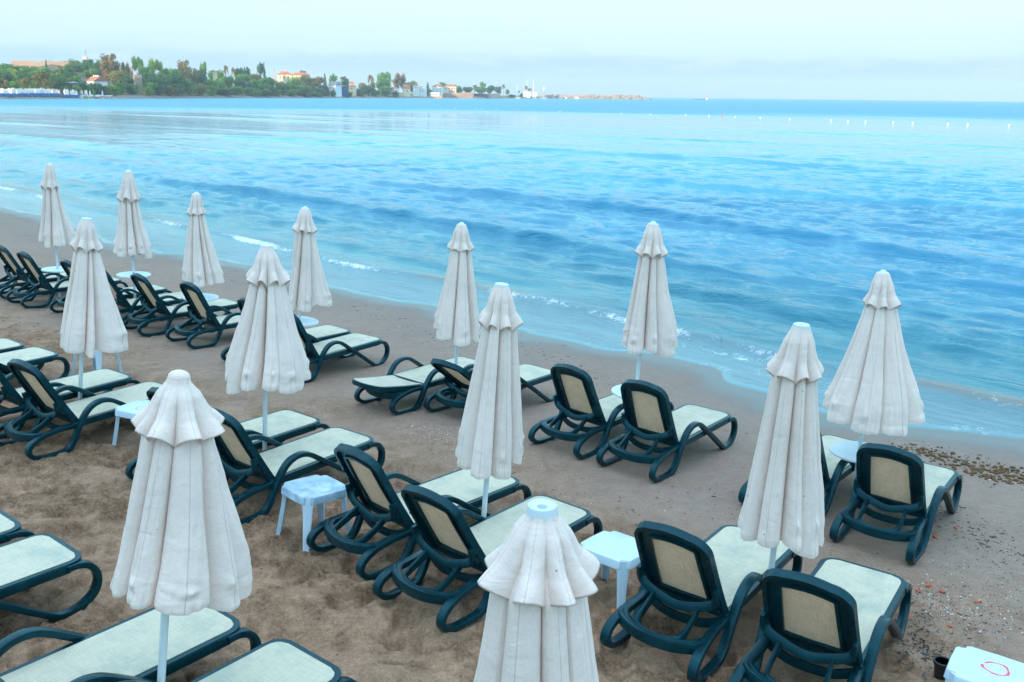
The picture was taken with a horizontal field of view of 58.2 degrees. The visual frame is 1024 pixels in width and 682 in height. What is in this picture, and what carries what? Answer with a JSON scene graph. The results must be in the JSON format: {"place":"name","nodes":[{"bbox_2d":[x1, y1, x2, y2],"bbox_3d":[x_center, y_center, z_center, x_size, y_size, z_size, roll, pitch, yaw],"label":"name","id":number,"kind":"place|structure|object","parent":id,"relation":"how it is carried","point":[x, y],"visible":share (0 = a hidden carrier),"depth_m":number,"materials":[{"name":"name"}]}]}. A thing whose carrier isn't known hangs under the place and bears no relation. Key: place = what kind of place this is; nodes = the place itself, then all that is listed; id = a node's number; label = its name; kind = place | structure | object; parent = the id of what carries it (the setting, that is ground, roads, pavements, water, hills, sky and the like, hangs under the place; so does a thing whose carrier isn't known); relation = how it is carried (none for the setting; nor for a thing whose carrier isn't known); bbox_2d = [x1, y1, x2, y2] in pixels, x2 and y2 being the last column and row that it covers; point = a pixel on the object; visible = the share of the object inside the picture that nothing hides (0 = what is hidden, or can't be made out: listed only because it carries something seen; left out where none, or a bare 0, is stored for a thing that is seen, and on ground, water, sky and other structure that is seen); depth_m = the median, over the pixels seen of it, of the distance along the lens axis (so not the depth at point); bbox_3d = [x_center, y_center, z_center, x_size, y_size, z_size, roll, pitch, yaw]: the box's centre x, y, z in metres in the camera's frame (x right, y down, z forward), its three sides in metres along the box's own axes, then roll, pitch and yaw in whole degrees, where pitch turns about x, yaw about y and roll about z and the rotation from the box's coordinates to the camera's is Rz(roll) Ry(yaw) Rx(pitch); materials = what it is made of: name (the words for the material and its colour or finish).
{"place":"outdoors","nodes":[
{"label":"outdoors","id":0,"kind":"place"},
{"bbox_2d":[0,64,548,98],"bbox_3d":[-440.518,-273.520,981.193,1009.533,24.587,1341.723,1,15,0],"label":"headland","id":1,"kind":"structure","parent":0,"point":[52,67],"depth_m":608.93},
{"bbox_2d":[0,71,15,83],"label":"bush","id":2,"kind":"object","parent":1,"relation":"on","point":[7,76],"visible":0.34,"depth_m":442.05,"materials":[{"name":"green plant"}]},
{"bbox_2d":[17,77,31,88],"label":"bush","id":3,"kind":"object","parent":1,"relation":"on","point":[22,83],"visible":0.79,"depth_m":432.55,"materials":[{"name":"green plant"}]},
{"bbox_2d":[0,93,80,96],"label":"blue loungers","id":4,"kind":"object","parent":1,"relation":"on","point":[33,94],"visible":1,"depth_m":430.78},
{"bbox_2d":[11,60,75,67],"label":"building","id":5,"kind":"structure","parent":1,"relation":"on","point":[32,63],"depth_m":610.34,"materials":[{"name":"stone"}]},
{"bbox_2d":[30,69,58,89],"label":"tree","id":6,"kind":"object","parent":1,"relation":"on","point":[42,76],"visible":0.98,"depth_m":445.46,"materials":[{"name":"green plant"}]},
{"bbox_2d":[50,77,67,92],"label":"bush","id":7,"kind":"object","parent":1,"relation":"on","point":[62,84],"visible":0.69,"depth_m":462.59,"materials":[{"name":"green plant"}]},
{"bbox_2d":[72,62,96,73],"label":"pine tree","id":8,"kind":"object","parent":1,"relation":"on","point":[82,67],"visible":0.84,"depth_m":557.87,"materials":[{"name":"green plant"}]},
{"bbox_2d":[80,67,101,78],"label":"pine tree","id":9,"kind":"object","parent":1,"relation":"on","point":[88,73],"visible":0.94,"depth_m":543.87,"materials":[{"name":"green plant"}]},
{"bbox_2d":[87,83,104,94],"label":"bush","id":10,"kind":"object","parent":1,"relation":"on","point":[99,89],"visible":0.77,"depth_m":484.66,"materials":[{"name":"green plant"}]},
{"bbox_2d":[85,75,107,86],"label":"white house","id":11,"kind":"structure","parent":1,"relation":"on","point":[96,79],"depth_m":494.05,"materials":[{"name":"paint"}]},
{"bbox_2d":[99,60,113,84],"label":"tree","id":12,"kind":"object","parent":1,"relation":"on","point":[109,68],"visible":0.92,"depth_m":533.55,"materials":[{"name":"brown plant"}]},
{"bbox_2d":[99,52,120,84],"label":"tree","id":13,"kind":"object","parent":1,"relation":"on","point":[111,59],"visible":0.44,"depth_m":542.22,"materials":[{"name":"brown plant"}]},
{"bbox_2d":[106,70,129,84],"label":"tree","id":14,"kind":"object","parent":1,"relation":"on","point":[115,76],"visible":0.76,"depth_m":527.71,"materials":[{"name":"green plant"}]},
{"bbox_2d":[132,74,142,94],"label":"ruined tower","id":15,"kind":"structure","parent":1,"relation":"on","point":[137,79],"depth_m":531.31,"materials":[{"name":"stone"}]},
{"bbox_2d":[131,56,143,74],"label":"tree","id":16,"kind":"object","parent":1,"relation":"on","point":[135,62],"visible":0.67,"depth_m":576.77,"materials":[{"name":"green plant"}]},
{"bbox_2d":[137,64,155,79],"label":"tree","id":17,"kind":"object","parent":1,"relation":"on","point":[147,70],"visible":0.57,"depth_m":575.06,"materials":[{"name":"green plant"}]},
{"bbox_2d":[141,82,157,94],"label":"bush","id":18,"kind":"object","parent":1,"relation":"on","point":[148,88],"visible":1,"depth_m":532.00,"materials":[{"name":"green plant"}]},
{"bbox_2d":[148,58,163,75],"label":"tree","id":19,"kind":"object","parent":1,"relation":"on","point":[157,64],"visible":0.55,"depth_m":591.84,"materials":[{"name":"green plant"}]},
{"bbox_2d":[149,77,169,94],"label":"bush","id":20,"kind":"object","parent":1,"relation":"on","point":[161,88],"visible":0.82,"depth_m":547.64,"materials":[{"name":"green plant"}]},
{"bbox_2d":[155,72,172,93],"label":"bush","id":21,"kind":"object","parent":1,"relation":"on","point":[160,76],"visible":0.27,"depth_m":569.79,"materials":[{"name":"green plant"}]},
{"bbox_2d":[163,86,178,95],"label":"bush","id":22,"kind":"object","parent":1,"relation":"on","point":[170,91],"visible":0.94,"depth_m":559.53,"materials":[{"name":"green plant"}]},
{"bbox_2d":[165,74,186,94],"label":"bush","id":23,"kind":"object","parent":1,"relation":"on","point":[178,80],"visible":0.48,"depth_m":579.39,"materials":[{"name":"green plant"}]},
{"bbox_2d":[177,59,192,73],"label":"tree","id":24,"kind":"object","parent":1,"relation":"on","point":[184,67],"visible":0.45,"depth_m":638.28,"materials":[{"name":"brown plant"}]},
{"bbox_2d":[179,70,197,93],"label":"bush","id":25,"kind":"object","parent":1,"relation":"on","point":[186,75],"visible":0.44,"depth_m":609.95,"materials":[{"name":"green plant"}]},
{"bbox_2d":[183,79,198,94],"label":"bush","id":26,"kind":"object","parent":1,"relation":"on","point":[190,87],"visible":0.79,"depth_m":586.74,"materials":[{"name":"green plant"}]},
{"bbox_2d":[193,83,206,94],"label":"bush","id":27,"kind":"object","parent":1,"relation":"on","point":[201,88],"visible":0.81,"depth_m":598.04,"materials":[{"name":"green plant"}]},
{"bbox_2d":[195,72,207,85],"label":"bush","id":28,"kind":"object","parent":1,"relation":"on","point":[202,79],"visible":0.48,"depth_m":621.61,"materials":[{"name":"green plant"}]},
{"bbox_2d":[205,85,217,95],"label":"bush","id":29,"kind":"object","parent":1,"relation":"on","point":[212,90],"visible":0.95,"depth_m":611.42,"materials":[{"name":"green plant"}]},
{"bbox_2d":[207,69,224,79],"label":"tree","id":30,"kind":"object","parent":1,"relation":"on","point":[219,74],"visible":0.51,"depth_m":679.63,"materials":[{"name":"green plant"}]},
{"bbox_2d":[215,88,234,95],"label":"bush","id":31,"kind":"object","parent":1,"relation":"on","point":[223,91],"visible":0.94,"depth_m":630.58,"materials":[{"name":"green plant"}]},
{"bbox_2d":[220,75,233,88],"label":"tree","id":32,"kind":"object","parent":1,"relation":"on","point":[228,82],"visible":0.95,"depth_m":672.01,"materials":[{"name":"green plant"}]},
{"bbox_2d":[233,79,252,94],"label":"bush","id":33,"kind":"object","parent":1,"relation":"on","point":[243,84],"visible":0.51,"depth_m":673.95,"materials":[{"name":"green plant"}]},
{"bbox_2d":[235,74,251,82],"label":"tree","id":34,"kind":"object","parent":1,"relation":"on","point":[241,77],"visible":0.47,"depth_m":700.89,"materials":[{"name":"green plant"}]},
{"bbox_2d":[242,87,262,95],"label":"bush","id":35,"kind":"object","parent":1,"relation":"on","point":[251,91],"visible":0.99,"depth_m":664.63,"materials":[{"name":"green plant"}]},
{"bbox_2d":[262,76,276,87],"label":"tree","id":36,"kind":"object","parent":1,"relation":"on","point":[269,80],"visible":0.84,"depth_m":722.26,"materials":[{"name":"green plant"}]},
{"bbox_2d":[277,70,292,93],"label":"villa","id":37,"kind":"object","parent":1,"relation":"on","point":[284,76],"visible":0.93,"depth_m":755.16,"materials":[{"name":"beige paint"}]},
{"bbox_2d":[288,77,302,85],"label":"tree","id":38,"kind":"object","parent":1,"relation":"on","point":[294,80],"visible":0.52,"depth_m":749.11,"materials":[{"name":"green plant"}]},
{"bbox_2d":[299,75,324,86],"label":"tree","id":39,"kind":"object","parent":1,"relation":"on","point":[318,80],"visible":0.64,"depth_m":776.93,"materials":[{"name":"green plant"}]},
{"bbox_2d":[329,81,341,96],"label":"waterside house","id":40,"kind":"structure","parent":1,"relation":"on","point":[335,86],"depth_m":791.24,"materials":[{"name":"white paint"}]},
{"bbox_2d":[360,85,375,95],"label":"bush","id":41,"kind":"object","parent":1,"relation":"on","point":[368,89],"visible":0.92,"depth_m":865.46,"materials":[{"name":"green plant"}]},
{"bbox_2d":[376,77,392,87],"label":"tree","id":42,"kind":"object","parent":1,"relation":"on","point":[384,82],"visible":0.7,"depth_m":905.60,"materials":[{"name":"green plant"}]},
{"bbox_2d":[392,72,405,88],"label":"tree","id":43,"kind":"object","parent":1,"relation":"on","point":[396,80],"visible":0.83,"depth_m":941.41,"materials":[{"name":"brown plant"}]},
{"bbox_2d":[432,84,443,95],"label":"harbour house","id":44,"kind":"structure","parent":1,"relation":"on","point":[438,88],"depth_m":978.96,"materials":[{"name":"white paint"}]},
{"bbox_2d":[444,84,455,92],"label":"harbour house","id":45,"kind":"structure","parent":1,"relation":"on","point":[449,88],"depth_m":987.64,"materials":[{"name":"beige paint"}]},
{"bbox_2d":[443,92,473,97],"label":"quay wall","id":46,"kind":"structure","parent":1,"relation":"on","point":[464,95],"depth_m":984.25,"materials":[{"name":"stone"}]},
{"bbox_2d":[474,94,499,97],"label":"quay wall","id":47,"kind":"structure","parent":1,"relation":"on","point":[489,95],"depth_m":1031.92,"materials":[{"name":"stone"}]},
{"bbox_2d":[402,84,410,96],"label":"house","id":48,"kind":"structure","parent":0,"point":[406,88],"depth_m":927.15,"materials":[{"name":"beige paint"}]},
{"bbox_2d":[0,97,1023,438],"bbox_3d":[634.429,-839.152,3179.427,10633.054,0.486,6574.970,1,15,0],"label":"sea","id":49,"kind":"structure","parent":0,"point":[776,223],"depth_m":36.18,"materials":[{"name":"liquid"}]},
{"bbox_2d":[538,94,651,99],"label":"breakwater","id":50,"kind":"object","parent":49,"relation":"in","point":[597,96],"visible":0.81,"depth_m":1248.54,"materials":[{"name":"stone"}]},
{"bbox_2d":[0,207,1023,681],"bbox_3d":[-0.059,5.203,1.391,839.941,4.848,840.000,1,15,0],"label":"beach sand","id":51,"kind":"structure","parent":0,"point":[78,497],"depth_m":8.60,"materials":[{"name":"beige sand"}]},
{"bbox_2d":[0,338,25,374],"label":"sun lounger","id":52,"kind":"object","parent":51,"relation":"on","point":[7,344],"visible":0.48,"depth_m":11.87,"materials":[{"name":"beige fabric"}]},
{"bbox_2d":[0,510,35,543],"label":"sun lounger","id":53,"kind":"object","parent":51,"relation":"on","point":[10,527],"visible":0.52,"depth_m":6.67,"materials":[{"name":"beige fabric"}]},
{"bbox_2d":[0,245,67,299],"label":"sun lounger","id":54,"kind":"object","parent":51,"relation":"on","point":[13,267],"visible":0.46,"depth_m":16.82,"materials":[{"name":"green plastic"}]},
{"bbox_2d":[0,347,69,378],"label":"sun lounger","id":55,"kind":"object","parent":51,"relation":"on","point":[39,357],"visible":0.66,"depth_m":11.50,"materials":[{"name":"beige fabric"}]},
{"bbox_2d":[0,534,102,619],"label":"sun lounger","id":56,"kind":"object","parent":51,"relation":"on","point":[31,561],"visible":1,"depth_m":6.20,"materials":[{"name":"beige fabric"}]},
{"bbox_2d":[38,163,75,296],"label":"closed umbrella","id":57,"kind":"object","parent":51,"relation":"on","point":[56,229],"visible":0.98,"depth_m":16.59,"materials":[{"name":"white fabric"}]},
{"bbox_2d":[5,251,127,308],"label":"sun lounger","id":58,"kind":"object","parent":51,"relation":"on","point":[34,272],"visible":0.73,"depth_m":16.16,"materials":[{"name":"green plastic"}]},
{"bbox_2d":[0,369,139,438],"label":"sun lounger","id":59,"kind":"object","parent":51,"relation":"on","point":[100,380],"visible":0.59,"depth_m":10.29,"materials":[{"name":"green plastic"}]},
{"bbox_2d":[0,359,161,459],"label":"sun lounger","id":60,"kind":"object","parent":51,"relation":"on","point":[41,393],"visible":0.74,"depth_m":9.26,"materials":[{"name":"green plastic"}]},
{"bbox_2d":[60,217,127,398],"bbox_3d":[-4.509,-0.064,9.935,0.663,2.512,0.740,1,13,-27],"label":"closed umbrella","id":61,"kind":"object","parent":51,"relation":"on","point":[92,321],"visible":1,"depth_m":9.65,"materials":[{"name":"white fabric"}]},
{"bbox_2d":[71,350,122,375],"bbox_3d":[-5.414,0.245,11.996,0.480,0.450,0.480,7,13,15],"label":"side table","id":62,"kind":"object","parent":51,"relation":"on","point":[97,361],"visible":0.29,"depth_m":11.85,"materials":[{"name":"white plastic"}]},
{"bbox_2d":[49,259,172,312],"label":"sun lounger","id":63,"kind":"object","parent":51,"relation":"on","point":[65,264],"visible":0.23,"depth_m":15.65,"materials":[{"name":"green plastic"}]},
{"bbox_2d":[0,607,260,681],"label":"sun lounger","id":64,"kind":"object","parent":51,"relation":"on","point":[126,649],"visible":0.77,"depth_m":5.25,"materials":[{"name":"green plastic"}]},
{"bbox_2d":[112,400,149,445],"bbox_3d":[-3.781,0.890,9.451,0.480,0.450,0.480,8,13,21],"label":"side table","id":65,"kind":"object","parent":51,"relation":"on","point":[131,410],"visible":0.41,"depth_m":9.32,"materials":[{"name":"white plastic"}]},
{"bbox_2d":[113,170,151,311],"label":"closed umbrella","id":66,"kind":"object","parent":51,"relation":"on","point":[131,238],"visible":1,"depth_m":15.37,"materials":[{"name":"white fabric"}]},
{"bbox_2d":[105,270,190,325],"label":"sun lounger","id":67,"kind":"object","parent":51,"relation":"on","point":[129,305],"visible":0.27,"depth_m":15.07,"materials":[{"name":"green plastic"}]},
{"bbox_2d":[0,639,356,681],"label":"sun lounger","id":68,"kind":"object","parent":51,"relation":"on","point":[280,660],"visible":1,"depth_m":5.13,"materials":[{"name":"green plastic"}]},
{"bbox_2d":[121,273,238,336],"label":"sun lounger","id":69,"kind":"object","parent":51,"relation":"on","point":[150,297],"visible":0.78,"depth_m":14.63,"materials":[{"name":"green plastic"}]},
{"bbox_2d":[110,370,252,681],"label":"closed umbrella","id":70,"kind":"object","parent":51,"relation":"on","point":[184,549],"visible":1,"depth_m":4.49,"materials":[{"name":"white fabric"}]},
{"bbox_2d":[182,192,223,326],"bbox_3d":[-4.904,-1.107,14.592,0.640,2.500,0.634,-3,15,-19],"label":"closed umbrella","id":71,"kind":"object","parent":51,"relation":"on","point":[201,268],"visible":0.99,"depth_m":14.33,"materials":[{"name":"white fabric"}]},
{"bbox_2d":[165,281,240,348],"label":"sun lounger","id":72,"kind":"object","parent":51,"relation":"on","point":[199,307],"visible":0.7,"depth_m":13.96,"materials":[{"name":"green plastic"}]},
{"bbox_2d":[125,387,329,479],"bbox_3d":[-2.695,0.787,8.968,0.730,0.957,1.924,12,15,36],"label":"sun lounger","id":73,"kind":"object","parent":51,"relation":"on","point":[283,425],"visible":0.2,"depth_m":9.31,"materials":[{"name":"green plastic"}]},
{"bbox_2d":[225,244,310,450],"bbox_3d":[-2.287,0.337,8.634,0.776,2.497,0.781,11,18,34],"label":"closed umbrella","id":74,"kind":"object","parent":51,"relation":"on","point":[266,351],"visible":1,"depth_m":8.32,"materials":[{"name":"white fabric"}]},
{"bbox_2d":[221,298,350,360],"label":"sun lounger","id":75,"kind":"object","parent":51,"relation":"on","point":[323,332],"visible":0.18,"depth_m":13.67,"materials":[{"name":"green plastic"}]},
{"bbox_2d":[212,407,384,523],"bbox_3d":[-2.062,0.929,8.473,0.730,0.960,1.924,12,15,35],"label":"sun lounger","id":76,"kind":"object","parent":51,"relation":"on","point":[276,466],"visible":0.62,"depth_m":8.19,"materials":[{"name":"green plastic"}]},
{"bbox_2d":[289,206,331,326],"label":"closed umbrella","id":77,"kind":"object","parent":51,"relation":"on","point":[308,289],"visible":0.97,"depth_m":12.77,"materials":[{"name":"white fabric"}]},
{"bbox_2d":[276,475,350,551],"bbox_3d":[-1.637,1.409,7.622,0.480,0.450,0.480,-9,17,-44],"label":"side table","id":78,"kind":"object","parent":51,"relation":"on","point":[307,493],"visible":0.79,"depth_m":7.51,"materials":[{"name":"plastic"}]},
{"bbox_2d":[293,314,389,382],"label":"sun lounger","id":79,"kind":"object","parent":51,"relation":"on","point":[318,351],"visible":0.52,"depth_m":12.87,"materials":[{"name":"green plastic"}]},
{"bbox_2d":[352,356,474,414],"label":"sun lounger","id":80,"kind":"object","parent":51,"relation":"on","point":[395,388],"visible":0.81,"depth_m":11.33,"materials":[{"name":"beige fabric"}]},
{"bbox_2d":[306,443,531,579],"bbox_3d":[-0.698,1.182,7.666,0.730,0.960,1.924,14,17,42],"label":"sun lounger","id":81,"kind":"object","parent":51,"relation":"on","point":[369,485],"visible":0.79,"depth_m":7.29,"materials":[{"name":"green plastic"}]},
{"bbox_2d":[433,222,480,399],"bbox_3d":[-0.685,-0.226,11.548,0.600,2.538,0.675,2,15,-4],"label":"closed umbrella","id":82,"kind":"object","parent":51,"relation":"on","point":[456,315],"visible":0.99,"depth_m":11.27,"materials":[{"name":"white fabric"}]},
{"bbox_2d":[372,484,602,632],"bbox_3d":[-0.097,1.367,7.011,0.730,0.942,1.924,13,16,38],"label":"sun lounger","id":83,"kind":"object","parent":51,"relation":"on","point":[439,526],"visible":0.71,"depth_m":6.58,"materials":[{"name":"green plastic"}]},
{"bbox_2d":[455,282,524,517],"bbox_3d":[-0.183,0.765,7.237,0.540,2.489,0.544,-9,18,-32],"label":"closed umbrella","id":84,"kind":"object","parent":51,"relation":"on","point":[491,436],"visible":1,"depth_m":6.97,"materials":[{"name":"white fabric"}]},
{"bbox_2d":[424,358,555,417],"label":"sun lounger","id":85,"kind":"object","parent":51,"relation":"on","point":[459,377],"visible":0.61,"depth_m":11.25,"materials":[{"name":"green plastic"}]},
{"bbox_2d":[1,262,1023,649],"bbox_3d":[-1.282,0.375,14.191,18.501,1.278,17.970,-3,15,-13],"label":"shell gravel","id":86,"kind":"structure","parent":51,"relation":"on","point":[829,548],"depth_m":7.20,"materials":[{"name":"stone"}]},
{"bbox_2d":[19,223,1023,679],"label":"seaweed shreds","id":87,"kind":"object","parent":51,"relation":"on","point":[927,653],"visible":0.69,"depth_m":6.95,"materials":[{"name":"plant"}]},
{"bbox_2d":[473,499,599,681],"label":"closed umbrella","id":88,"kind":"object","parent":51,"relation":"on","point":[537,577],"visible":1,"depth_m":3.25,"materials":[{"name":"white fabric"}]},
{"bbox_2d":[528,363,673,458],"bbox_3d":[1.099,0.637,10.589,0.730,0.972,1.924,14,16,40],"label":"sun lounger","id":89,"kind":"object","parent":51,"relation":"on","point":[576,397],"visible":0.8,"depth_m":10.12,"materials":[{"name":"green plastic"}]},
{"bbox_2d":[580,531,639,608],"bbox_3d":[0.755,1.719,6.813,0.480,0.450,0.480,13,16,38],"label":"side table","id":90,"kind":"object","parent":51,"relation":"on","point":[617,551],"visible":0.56,"depth_m":6.65,"materials":[{"name":"white plastic"}]},
{"bbox_2d":[611,221,677,443],"bbox_3d":[1.490,0.069,10.168,0.688,2.788,0.620,6,15,7],"label":"closed umbrella","id":91,"kind":"object","parent":51,"relation":"on","point":[650,326],"visible":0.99,"depth_m":9.87,"materials":[{"name":"white fabric"}]},
{"bbox_2d":[596,379,737,482],"bbox_3d":[1.772,0.788,10.037,0.730,0.984,1.924,13,16,37],"label":"sun lounger","id":92,"kind":"object","parent":51,"relation":"on","point":[647,414],"visible":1,"depth_m":9.61,"materials":[{"name":"green plastic"}]},
{"bbox_2d":[600,521,802,681],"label":"sun lounger","id":93,"kind":"object","parent":51,"relation":"on","point":[720,571],"visible":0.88,"depth_m":6.12,"materials":[{"name":"green plastic"}]},
{"bbox_2d":[738,322,824,608],"bbox_3d":[1.823,1.094,6.217,0.538,2.501,0.540,-12,19,-39],"label":"closed umbrella","id":94,"kind":"object","parent":51,"relation":"on","point":[784,499],"visible":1,"depth_m":5.98,"materials":[{"name":"white fabric"}]},
{"bbox_2d":[738,432,854,515],"bbox_3d":[3.063,1.064,9.166,0.730,0.957,1.924,13,16,39],"label":"sun lounger","id":95,"kind":"object","parent":51,"relation":"on","point":[835,470],"visible":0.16,"depth_m":8.74,"materials":[{"name":"green plastic"}]},
{"bbox_2d":[728,557,911,681],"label":"sun lounger","id":96,"kind":"object","parent":51,"relation":"on","point":[831,611],"visible":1,"depth_m":5.64,"materials":[{"name":"green plastic"}]},
{"bbox_2d":[823,270,924,487],"bbox_3d":[3.433,0.598,8.712,0.917,2.581,0.822,7,16,21],"label":"closed umbrella","id":97,"kind":"object","parent":51,"relation":"on","point":[873,388],"visible":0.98,"depth_m":8.39,"materials":[{"name":"white fabric"}]},
{"bbox_2d":[829,443,961,563],"bbox_3d":[3.640,1.244,8.490,0.730,0.957,1.924,12,15,35],"label":"sun lounger","id":98,"kind":"object","parent":51,"relation":"on","point":[890,478],"visible":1,"depth_m":8.01,"materials":[{"name":"green plastic"}]},
{"bbox_2d":[933,655,948,679],"bbox_3d":[2.821,2.156,6.044,0.118,0.134,0.118,1,15,0],"label":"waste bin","id":99,"kind":"object","parent":51,"relation":"on","point":[940,662],"visible":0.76,"depth_m":6.02,"materials":[{"name":"black plastic"}]},
{"bbox_2d":[944,646,1023,681],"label":"side table","id":100,"kind":"object","parent":51,"relation":"on","point":[970,664],"visible":1,"depth_m":5.38,"materials":[{"name":"white plastic"}]},
{"bbox_2d":[0,0,1023,100],"label":"sky","id":101,"kind":"structure","parent":0,"point":[942,50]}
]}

